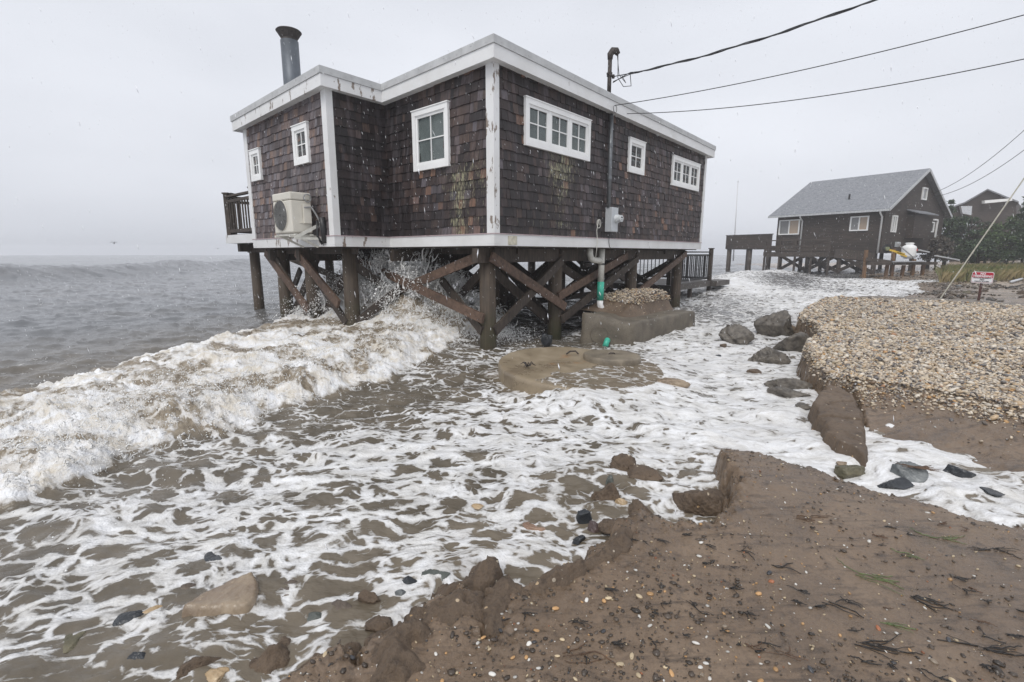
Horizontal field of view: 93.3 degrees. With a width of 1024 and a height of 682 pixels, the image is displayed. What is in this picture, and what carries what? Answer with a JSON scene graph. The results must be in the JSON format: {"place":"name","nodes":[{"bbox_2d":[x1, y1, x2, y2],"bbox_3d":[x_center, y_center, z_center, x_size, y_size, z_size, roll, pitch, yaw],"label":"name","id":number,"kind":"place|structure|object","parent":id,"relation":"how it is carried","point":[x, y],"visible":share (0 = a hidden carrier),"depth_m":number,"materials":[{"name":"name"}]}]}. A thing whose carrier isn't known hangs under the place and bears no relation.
{"place":"outdoors","nodes":[
{"label":"outdoors","id":0,"kind":"place"},
{"bbox_2d":[0,255,1023,681],"bbox_3d":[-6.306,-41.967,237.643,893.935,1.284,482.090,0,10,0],"label":"water","id":1,"kind":"structure","parent":0,"point":[392,483],"depth_m":3.87,"materials":[{"name":"liquid"}]},
{"bbox_2d":[62,630,86,652],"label":"stone","id":2,"kind":"object","parent":1,"relation":"in","point":[70,642],"visible":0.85,"depth_m":2.02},
{"bbox_2d":[112,610,143,625],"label":"stone","id":3,"kind":"object","parent":1,"relation":"in","point":[124,617],"visible":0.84,"depth_m":2.14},
{"bbox_2d":[127,652,145,659],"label":"stone","id":4,"kind":"object","parent":1,"relation":"in","point":[136,655],"visible":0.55,"depth_m":1.92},
{"bbox_2d":[142,605,162,613],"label":"stone","id":5,"kind":"object","parent":1,"relation":"in","point":[150,609],"visible":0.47,"depth_m":2.20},
{"bbox_2d":[180,583,195,588],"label":"stone","id":6,"kind":"object","parent":1,"relation":"in","point":[187,586],"visible":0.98,"depth_m":2.35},
{"bbox_2d":[204,551,221,561],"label":"stone","id":7,"kind":"object","parent":1,"relation":"in","point":[210,556],"visible":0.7,"depth_m":2.54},
{"bbox_2d":[205,666,229,681],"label":"stone","id":8,"kind":"object","parent":1,"relation":"in","point":[215,674],"visible":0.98,"depth_m":1.84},
{"bbox_2d":[0,284,501,610],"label":"sea spray","id":9,"kind":"object","parent":1,"relation":"on","point":[125,422],"visible":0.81,"depth_m":4.38,"materials":[{"name":"white liquid"}]},
{"bbox_2d":[279,580,297,596],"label":"stone","id":10,"kind":"object","parent":1,"relation":"in","point":[290,582],"visible":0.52,"depth_m":2.36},
{"bbox_2d":[307,612,321,620],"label":"stone","id":11,"kind":"object","parent":1,"relation":"in","point":[313,616],"visible":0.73,"depth_m":2.15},
{"bbox_2d":[331,599,351,609],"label":"stone","id":12,"kind":"object","parent":1,"relation":"in","point":[338,604],"visible":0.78,"depth_m":2.22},
{"bbox_2d":[357,589,380,603],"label":"soil clod","id":13,"kind":"object","parent":1,"relation":"in","point":[366,596],"visible":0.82,"depth_m":2.26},
{"bbox_2d":[364,615,392,632],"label":"soil clod","id":14,"kind":"object","parent":1,"relation":"on","point":[377,623],"visible":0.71,"depth_m":2.08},
{"bbox_2d":[255,248,542,348],"bbox_3d":[-2.361,-1.191,9.040,6.304,2.334,3.212,3,11,15],"label":"splash","id":15,"kind":"object","parent":1,"relation":"on","point":[406,269],"visible":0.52,"depth_m":8.76,"materials":[{"name":"white liquid"}]},
{"bbox_2d":[395,589,405,595],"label":"stone","id":16,"kind":"object","parent":1,"relation":"in","point":[400,592],"visible":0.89,"depth_m":2.30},
{"bbox_2d":[402,576,416,584],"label":"stone","id":17,"kind":"object","parent":1,"relation":"in","point":[407,580],"visible":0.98,"depth_m":2.38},
{"bbox_2d":[420,569,449,580],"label":"stone","id":18,"kind":"object","parent":1,"relation":"in","point":[444,574],"visible":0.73,"depth_m":2.42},
{"bbox_2d":[523,522,544,530],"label":"stone","id":19,"kind":"object","parent":1,"relation":"in","point":[527,525],"visible":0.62,"depth_m":2.83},
{"bbox_2d":[541,334,552,346],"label":"stone","id":20,"kind":"object","parent":1,"relation":"on","point":[546,340],"visible":0.98,"depth_m":8.04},
{"bbox_2d":[572,535,585,544],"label":"stone","id":21,"kind":"object","parent":1,"relation":"on","point":[578,540],"visible":0.98,"depth_m":2.71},
{"bbox_2d":[576,509,591,523],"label":"stone","id":22,"kind":"object","parent":1,"relation":"in","point":[583,516],"visible":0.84,"depth_m":2.90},
{"bbox_2d":[587,520,599,532],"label":"stone","id":23,"kind":"object","parent":1,"relation":"on","point":[592,526],"visible":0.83,"depth_m":2.82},
{"bbox_2d":[598,518,616,533],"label":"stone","id":24,"kind":"object","parent":1,"relation":"on","point":[605,525],"visible":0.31,"depth_m":2.77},
{"bbox_2d":[595,482,620,500],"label":"soil clod","id":25,"kind":"object","parent":1,"relation":"in","point":[608,491],"visible":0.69,"depth_m":3.14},
{"bbox_2d":[615,498,627,504],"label":"stone","id":26,"kind":"object","parent":1,"relation":"on","point":[620,501],"visible":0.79,"depth_m":3.07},
{"bbox_2d":[610,453,635,470],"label":"soil clod","id":27,"kind":"object","parent":1,"relation":"in","point":[622,462],"visible":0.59,"depth_m":3.60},
{"bbox_2d":[628,499,653,515],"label":"soil clod","id":28,"kind":"object","parent":1,"relation":"in","point":[635,505],"visible":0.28,"depth_m":2.99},
{"bbox_2d":[626,464,663,480],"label":"soil clod","id":29,"kind":"object","parent":1,"relation":"on","point":[641,472],"visible":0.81,"depth_m":3.46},
{"bbox_2d":[657,377,690,387],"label":"stone","id":30,"kind":"object","parent":1,"relation":"in","point":[676,382],"visible":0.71,"depth_m":5.55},
{"bbox_2d":[719,324,754,344],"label":"rock","id":31,"kind":"object","parent":1,"relation":"in","point":[739,334],"depth_m":8.68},
{"bbox_2d":[747,346,790,364],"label":"rock","id":32,"kind":"object","parent":1,"relation":"in","point":[768,355],"depth_m":7.11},
{"bbox_2d":[764,378,812,389],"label":"rock","id":33,"kind":"object","parent":1,"relation":"on","point":[791,383],"depth_m":5.68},
{"bbox_2d":[767,386,810,397],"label":"rock","id":34,"kind":"object","parent":1,"relation":"in","point":[782,392],"depth_m":5.42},
{"bbox_2d":[773,332,809,351],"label":"rock","id":35,"kind":"object","parent":1,"relation":"in","point":[795,342],"depth_m":7.82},
{"bbox_2d":[795,402,810,409],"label":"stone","id":36,"kind":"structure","parent":1,"relation":"on","point":[802,405],"depth_m":5.00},
{"bbox_2d":[834,465,864,478],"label":"stone","id":37,"kind":"object","parent":1,"relation":"in","point":[846,471],"visible":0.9,"depth_m":3.51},
{"bbox_2d":[877,477,914,489],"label":"stone","id":38,"kind":"object","parent":1,"relation":"on","point":[902,483],"visible":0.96,"depth_m":3.34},
{"bbox_2d":[890,461,928,482],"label":"stone","id":39,"kind":"object","parent":1,"relation":"in","point":[915,475],"visible":0.66,"depth_m":3.45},
{"bbox_2d":[893,461,940,471],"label":"seaweed","id":40,"kind":"object","parent":39,"relation":"on","point":[925,467],"visible":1,"depth_m":3.44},
{"bbox_2d":[980,486,1004,496],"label":"stone","id":41,"kind":"object","parent":1,"relation":"in","point":[991,492],"visible":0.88,"depth_m":3.18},
{"bbox_2d":[0,0,1023,254],"label":"sky","id":42,"kind":"structure","parent":0,"point":[83,40],"materials":[{"name":"grey"}]},
{"bbox_2d":[1,0,1023,549],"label":"rain","id":43,"kind":"object","parent":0,"point":[581,204],"visible":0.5,"depth_m":5.67,"materials":[{"name":"white"}]},
{"bbox_2d":[279,261,1023,681],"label":"ground","id":44,"kind":"structure","parent":0,"point":[799,489],"depth_m":2.11,"materials":[{"name":"sand"}]},
{"bbox_2d":[176,656,221,679],"bbox_3d":[-1.209,1.290,1.887,0.179,0.107,0.081,-3,11,-15],"label":"soil clod","id":45,"kind":"object","parent":44,"relation":"on","point":[187,667],"visible":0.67,"depth_m":1.88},
{"bbox_2d":[182,572,258,617],"bbox_3d":[-1.320,1.230,2.275,0.340,0.169,0.326,0,10,0],"label":"stone slab","id":46,"kind":"object","parent":44,"relation":"on","point":[235,596],"depth_m":2.18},
{"bbox_2d":[249,636,290,673],"bbox_3d":[-0.977,1.295,1.948,0.245,0.158,0.272,0,10,0],"label":"soil clod","id":47,"kind":"object","parent":44,"relation":"on","point":[271,658],"visible":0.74,"depth_m":1.92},
{"bbox_2d":[295,641,361,671],"bbox_3d":[-0.703,1.279,1.847,0.261,0.225,0.435,7,13,35],"label":"soil clod","id":48,"kind":"object","parent":44,"relation":"on","point":[356,647],"visible":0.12,"depth_m":1.92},
{"bbox_2d":[364,616,432,681],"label":"soil clod","id":49,"kind":"object","parent":44,"relation":"on","point":[394,658],"visible":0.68,"depth_m":1.74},
{"bbox_2d":[404,588,484,631],"bbox_3d":[-0.245,1.212,1.988,0.441,0.307,0.390,-5,11,-26],"label":"soil clod","id":50,"kind":"object","parent":44,"relation":"on","point":[453,606],"visible":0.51,"depth_m":1.98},
{"bbox_2d":[431,555,503,598],"bbox_3d":[-0.190,1.186,2.259,0.273,0.261,0.539,9,14,42],"label":"soil clod","id":51,"kind":"object","parent":44,"relation":"on","point":[487,572],"visible":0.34,"depth_m":2.25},
{"bbox_2d":[230,26,715,349],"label":"stilt house","id":52,"kind":"structure","parent":44,"relation":"on","point":[525,104],"depth_m":8.03,"materials":[{"name":"brown wood"}]},
{"bbox_2d":[248,147,262,181],"bbox_3d":[-4.899,-3.365,9.236,0.472,0.576,0.065,9,14,40],"label":"window","id":53,"kind":"structure","parent":52,"relation":"in","point":[254,152],"depth_m":9.23,"materials":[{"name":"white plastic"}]},
{"bbox_2d":[221,187,333,309],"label":"side deck","id":54,"kind":"structure","parent":52,"relation":"attached to","point":[234,201],"depth_m":10.74,"materials":[{"name":"grey wood"}]},
{"bbox_2d":[272,191,326,247],"bbox_3d":[-3.504,-1.982,7.971,0.920,0.869,0.521,9,14,40],"label":"air conditioner","id":55,"kind":"object","parent":52,"relation":"attached to","point":[297,206],"visible":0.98,"depth_m":7.80,"materials":[{"name":"beige metal"}]},
{"bbox_2d":[290,121,310,165],"bbox_3d":[-3.499,-3.263,8.008,0.545,0.630,0.065,9,14,40],"label":"window","id":56,"kind":"structure","parent":52,"relation":"in","point":[301,128],"depth_m":8.00,"materials":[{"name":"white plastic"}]},
{"bbox_2d":[410,100,450,171],"bbox_3d":[-1.260,-3.135,7.458,0.876,0.914,0.065,9,14,40],"label":"window","id":57,"kind":"structure","parent":52,"relation":"in","point":[430,147],"depth_m":7.46,"materials":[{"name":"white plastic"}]},
{"bbox_2d":[523,95,591,161],"bbox_3d":[0.766,-3.337,7.700,0.067,0.676,1.775,9,14,40],"label":"window","id":58,"kind":"structure","parent":52,"relation":"in","point":[563,138],"depth_m":7.63,"materials":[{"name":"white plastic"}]},
{"bbox_2d":[587,249,604,307],"bbox_3d":[1.704,-1.108,9.445,0.758,1.408,0.221,-7,13,-35],"label":"drain pipe","id":59,"kind":"object","parent":52,"relation":"attached to","point":[600,259],"visible":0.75,"depth_m":9.43,"materials":[{"name":"white plastic"}]},
{"bbox_2d":[606,47,619,207],"bbox_3d":[1.802,-3.859,8.821,0.165,2.774,0.270,8,13,39],"label":"service mast","id":60,"kind":"object","parent":52,"relation":"attached to","point":[611,53],"visible":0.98,"depth_m":8.73,"materials":[{"name":"grey metal"}]},
{"bbox_2d":[613,0,876,86],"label":"service cable","id":61,"kind":"object","parent":60,"relation":"attached to","point":[782,32],"visible":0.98,"depth_m":7.00,"materials":[{"name":"rubber"}]},
{"bbox_2d":[605,207,623,231],"bbox_3d":[1.925,-2.278,9.065,0.266,0.445,0.240,9,14,40],"label":"electric meter","id":62,"kind":"object","parent":52,"relation":"attached to","point":[613,218],"visible":1,"depth_m":9.02,"materials":[{"name":"grey paint"}]},
{"bbox_2d":[627,137,646,175],"bbox_3d":[2.487,-3.673,9.633,0.065,0.642,0.683,9,14,40],"label":"window","id":63,"kind":"structure","parent":52,"relation":"in","point":[637,143],"depth_m":9.62,"materials":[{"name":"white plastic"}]},
{"bbox_2d":[670,155,700,191],"bbox_3d":[4.154,-3.974,11.511,0.067,0.652,1.643,9,14,40],"label":"window","id":64,"kind":"structure","parent":52,"relation":"in","point":[682,161],"depth_m":11.45,"materials":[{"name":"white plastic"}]},
{"bbox_2d":[613,15,1023,112],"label":"phone wire","id":65,"kind":"object","parent":52,"relation":"attached to","point":[825,64],"visible":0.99,"depth_m":6.84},
{"bbox_2d":[627,59,1023,113],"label":"phone wire","id":66,"kind":"object","parent":52,"relation":"attached to","point":[837,93],"visible":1,"depth_m":7.01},
{"bbox_2d":[481,574,522,638],"bbox_3d":[-0.051,1.202,2.069,0.263,0.297,0.472,2,10,12],"label":"soil clod","id":67,"kind":"object","parent":44,"relation":"on","point":[496,601],"visible":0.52,"depth_m":2.01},
{"bbox_2d":[498,347,596,394],"bbox_3d":[0.870,0.574,6.286,2.094,0.769,2.095,0,10,0],"label":"tank lid","id":68,"kind":"object","parent":44,"relation":"on","point":[523,369],"visible":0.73,"depth_m":6.09,"materials":[{"name":"beige concrete"}]},
{"bbox_2d":[583,349,640,366],"bbox_3d":[1.359,0.247,6.593,0.772,0.186,0.774,0,10,0],"label":"manhole cover","id":69,"kind":"object","parent":68,"relation":"on","point":[615,357],"visible":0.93,"depth_m":6.39,"materials":[{"name":"grey concrete"}]},
{"bbox_2d":[523,523,633,594],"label":"soil ridge","id":70,"kind":"structure","parent":44,"relation":"on","point":[617,544],"depth_m":2.23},
{"bbox_2d":[562,641,621,666],"bbox_3d":[0.290,1.148,1.779,0.211,0.020,0.114,0,10,0],"label":"seaweed","id":71,"kind":"object","parent":44,"relation":"on","point":[580,653],"visible":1,"depth_m":1.77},
{"bbox_2d":[580,310,694,346],"bbox_3d":[2.533,-0.139,9.558,1.224,1.070,3.177,7,13,36],"label":"concrete tank","id":72,"kind":"object","parent":44,"relation":"on","point":[601,327],"visible":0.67,"depth_m":8.64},
{"bbox_2d":[580,287,673,316],"bbox_3d":[2.418,-0.829,10.086,1.140,0.530,2.504,9,14,42],"label":"shingle heap","id":73,"kind":"object","parent":72,"relation":"on","point":[649,301],"visible":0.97,"depth_m":9.73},
{"bbox_2d":[576,248,729,301],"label":"stair platform","id":74,"kind":"structure","parent":44,"relation":"on","point":[695,281],"depth_m":15.54,"materials":[{"name":"grey wood"}]},
{"bbox_2d":[286,397,1023,681],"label":"soil crumbs","id":75,"kind":"object","parent":44,"relation":"on","point":[584,672],"visible":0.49,"depth_m":1.85,"materials":[{"name":"soil"}]},
{"bbox_2d":[299,387,1023,681],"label":"pebbles","id":76,"kind":"object","parent":44,"relation":"on","point":[802,623],"visible":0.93,"depth_m":1.98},
{"bbox_2d":[672,488,724,516],"bbox_3d":[1.214,1.028,3.070,0.347,0.223,0.235,0,10,0],"label":"soil clod","id":77,"kind":"object","parent":44,"relation":"on","point":[708,502],"visible":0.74,"depth_m":2.99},
{"bbox_2d":[725,234,774,270],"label":"deck","id":78,"kind":"structure","parent":44,"relation":"on","point":[748,243],"depth_m":34.65,"materials":[{"name":"brown wood"}]},
{"bbox_2d":[733,181,738,260],"bbox_3d":[16.302,-8.719,35.210,0.209,5.681,0.100,0,10,0],"label":"flagpole","id":79,"kind":"object","parent":78,"relation":"attached to","point":[735,217],"visible":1,"depth_m":35.14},
{"bbox_2d":[754,310,793,336],"bbox_3d":[5.159,-0.222,9.522,0.741,0.777,0.702,0,10,0],"label":"rock","id":80,"kind":"object","parent":44,"relation":"on","point":[768,325],"depth_m":9.38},
{"bbox_2d":[765,646,806,660],"bbox_3d":[1.002,1.138,1.773,0.143,0.010,0.059,4,11,21],"label":"weed scrap","id":81,"kind":"object","parent":44,"relation":"on","point":[789,651],"visible":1,"depth_m":1.76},
{"bbox_2d":[762,239,834,274],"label":"walkway","id":82,"kind":"structure","parent":44,"relation":"on","point":[811,254],"depth_m":30.86,"materials":[{"name":"brown wood"}]},
{"bbox_2d":[796,515,829,522],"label":"seaweed","id":83,"kind":"object","parent":44,"relation":"on","point":[810,516],"visible":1,"depth_m":2.64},
{"bbox_2d":[807,385,867,466],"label":"soil slab","id":84,"kind":"structure","parent":44,"relation":"on","point":[835,418],"depth_m":4.27,"materials":[{"name":"soil"}]},
{"bbox_2d":[812,601,863,617],"bbox_3d":[1.331,1.100,1.997,0.192,0.014,0.073,2,11,13],"label":"twig","id":85,"kind":"object","parent":44,"relation":"on","point":[840,608],"visible":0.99,"depth_m":1.99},
{"bbox_2d":[768,168,952,273],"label":"house","id":86,"kind":"structure","parent":44,"relation":"on","point":[804,211],"depth_m":30.48,"materials":[{"name":"brown wood"}]},
{"bbox_2d":[778,219,800,234],"bbox_3d":[18.608,-7.635,32.424,0.080,0.980,1.350,-7,12,-33],"label":"window","id":87,"kind":"structure","parent":86,"relation":"in","point":[786,227],"depth_m":32.41,"materials":[{"name":"glass"}]},
{"bbox_2d":[849,216,869,230],"bbox_3d":[20.873,-7.063,29.036,0.080,0.860,0.980,-7,12,-33],"label":"window","id":88,"kind":"structure","parent":86,"relation":"in","point":[860,222],"depth_m":29.02,"materials":[{"name":"glass"}]},
{"bbox_2d":[890,215,897,231],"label":"window","id":89,"kind":"structure","parent":86,"relation":"in","point":[894,222],"depth_m":28.67,"materials":[{"name":"white plastic"}]},
{"bbox_2d":[921,187,928,199],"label":"window","id":90,"kind":"structure","parent":86,"relation":"in","point":[924,190],"depth_m":30.57,"materials":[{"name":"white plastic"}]},
{"bbox_2d":[931,130,1023,193],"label":"power wire","id":91,"kind":"object","parent":86,"relation":"attached to","point":[984,163],"visible":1,"depth_m":23.36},
{"bbox_2d":[838,560,903,595],"bbox_3d":[1.643,1.068,2.222,0.127,0.019,0.275,-9,14,-40],"label":"eelgrass","id":92,"kind":"object","parent":44,"relation":"on","point":[889,581],"visible":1,"depth_m":2.19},
{"bbox_2d":[834,243,937,277],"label":"gable platform","id":93,"kind":"structure","parent":44,"relation":"on","point":[865,256],"depth_m":26.17,"materials":[{"name":"brown wood"}]},
{"bbox_2d":[882,244,891,252],"bbox_3d":[19.977,-4.922,25.755,0.486,0.487,0.200,0,10,0],"label":"hose reel","id":94,"kind":"object","parent":93,"relation":"on","point":[886,248],"visible":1,"depth_m":25.71,"materials":[{"name":"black plastic"}]},
{"bbox_2d":[900,243,917,258],"bbox_3d":[21.648,-4.928,26.343,0.653,0.860,0.660,0,10,0],"label":"propane tank","id":95,"kind":"object","parent":93,"relation":"on","point":[911,249],"visible":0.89,"depth_m":26.12,"materials":[{"name":"white metal"}]},
{"bbox_2d":[854,633,922,660],"bbox_3d":[1.403,1.137,1.791,0.237,0.016,0.103,-2,11,-13],"label":"seaweed","id":96,"kind":"object","parent":44,"relation":"on","point":[879,646],"visible":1,"depth_m":1.79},
{"bbox_2d":[880,622,916,632],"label":"eelgrass","id":97,"kind":"object","parent":44,"relation":"on","point":[889,623],"visible":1,"depth_m":1.91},
{"bbox_2d":[910,595,953,612],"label":"seaweed","id":98,"kind":"object","parent":44,"relation":"on","point":[922,598],"visible":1,"depth_m":2.04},
{"bbox_2d":[911,528,964,543],"bbox_3d":[2.215,1.005,2.480,0.257,0.017,0.098,2,10,11],"label":"eelgrass","id":99,"kind":"object","parent":44,"relation":"on","point":[942,537],"visible":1,"depth_m":2.47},
{"bbox_2d":[915,235,960,269],"bbox_3d":[28.563,-5.966,32.421,2.059,2.326,2.406,0,10,0],"label":"shrub","id":100,"kind":"object","parent":44,"relation":"on","point":[942,239],"visible":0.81,"depth_m":32.20,"materials":[{"name":"green plant"}]},
{"bbox_2d":[867,264,1023,301],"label":"beach debris","id":101,"kind":"object","parent":44,"relation":"on","point":[941,292],"visible":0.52,"depth_m":16.14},
{"bbox_2d":[942,199,956,264],"bbox_3d":[33.471,-8.334,37.147,1.521,5.085,1.143,-8,13,-39],"label":"evergreen tree","id":102,"kind":"object","parent":44,"relation":"on","point":[952,208],"visible":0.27,"depth_m":36.67,"materials":[{"name":"green plant"}]},
{"bbox_2d":[937,216,969,264],"bbox_3d":[31.701,-7.215,35.327,2.626,3.853,2.826,-5,11,-24],"label":"evergreen tree","id":103,"kind":"object","parent":44,"relation":"on","point":[950,221],"visible":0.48,"depth_m":34.77,"materials":[{"name":"green plant"}]},
{"bbox_2d":[942,464,975,477],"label":"stone","id":104,"kind":"object","parent":44,"relation":"on","point":[956,471],"visible":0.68,"depth_m":3.49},
{"bbox_2d":[938,215,998,262],"bbox_3d":[32.497,-6.994,34.184,3.081,3.810,3.502,0,10,0],"label":"evergreen tree","id":105,"kind":"object","parent":44,"relation":"on","point":[965,219],"visible":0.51,"depth_m":34.09,"materials":[{"name":"green plant"}]},
{"bbox_2d":[934,262,1023,281],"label":"grass","id":106,"kind":"structure","parent":44,"relation":"on","point":[949,272],"depth_m":20.65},
{"bbox_2d":[937,634,1023,655],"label":"seaweed","id":107,"kind":"object","parent":44,"relation":"on","point":[993,647],"visible":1,"depth_m":1.80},
{"bbox_2d":[940,178,1023,297],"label":"guy wire","id":108,"kind":"object","parent":44,"relation":"on","point":[982,237],"visible":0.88,"depth_m":12.40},
{"bbox_2d":[971,272,993,299],"bbox_3d":[11.236,-1.171,11.598,0.385,0.981,0.147,10,14,43],"label":"no trespassing sign","id":109,"kind":"object","parent":44,"relation":"on","point":[987,277],"visible":0.96,"depth_m":11.51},
{"bbox_2d":[950,234,1014,263],"bbox_3d":[28.669,-5.497,29.718,2.901,2.246,2.510,0,10,0],"label":"shrub","id":110,"kind":"object","parent":44,"relation":"on","point":[986,247],"visible":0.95,"depth_m":29.15,"materials":[{"name":"green plant"}]},
{"bbox_2d":[958,221,1010,262],"bbox_3d":[32.791,-6.593,33.325,2.847,3.268,2.724,3,11,18],"label":"shrub","id":111,"kind":"object","parent":44,"relation":"on","point":[986,225],"visible":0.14,"depth_m":33.19,"materials":[{"name":"green plant"}]},
{"bbox_2d":[949,189,1021,261],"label":"hillside house","id":112,"kind":"structure","parent":44,"relation":"on","point":[986,205],"depth_m":44.51,"materials":[{"name":"grey"}]},
{"bbox_2d":[959,206,971,214],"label":"window","id":113,"kind":"structure","parent":112,"relation":"in","point":[967,210],"depth_m":44.18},
{"bbox_2d":[967,546,1020,558],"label":"seaweed","id":114,"kind":"object","parent":44,"relation":"on","point":[996,548],"visible":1,"depth_m":2.39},
{"bbox_2d":[981,213,1023,263],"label":"evergreen tree","id":115,"kind":"object","parent":44,"relation":"on","point":[1000,234],"visible":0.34,"depth_m":31.31,"materials":[{"name":"green plant"}]},
{"bbox_2d":[998,218,1023,260],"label":"evergreen tree","id":116,"kind":"object","parent":44,"relation":"on","point":[1015,255],"visible":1,"depth_m":26.91,"materials":[{"name":"green plant"}]},
{"bbox_2d":[1002,196,1023,262],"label":"evergreen tree","id":117,"kind":"object","parent":44,"relation":"on","point":[1012,242],"visible":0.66,"depth_m":30.40,"materials":[{"name":"green plant"}]},
{"bbox_2d":[797,295,1023,442],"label":"gravel","id":118,"kind":"structure","parent":0,"point":[901,331],"depth_m":6.11,"materials":[{"name":"gravel"}]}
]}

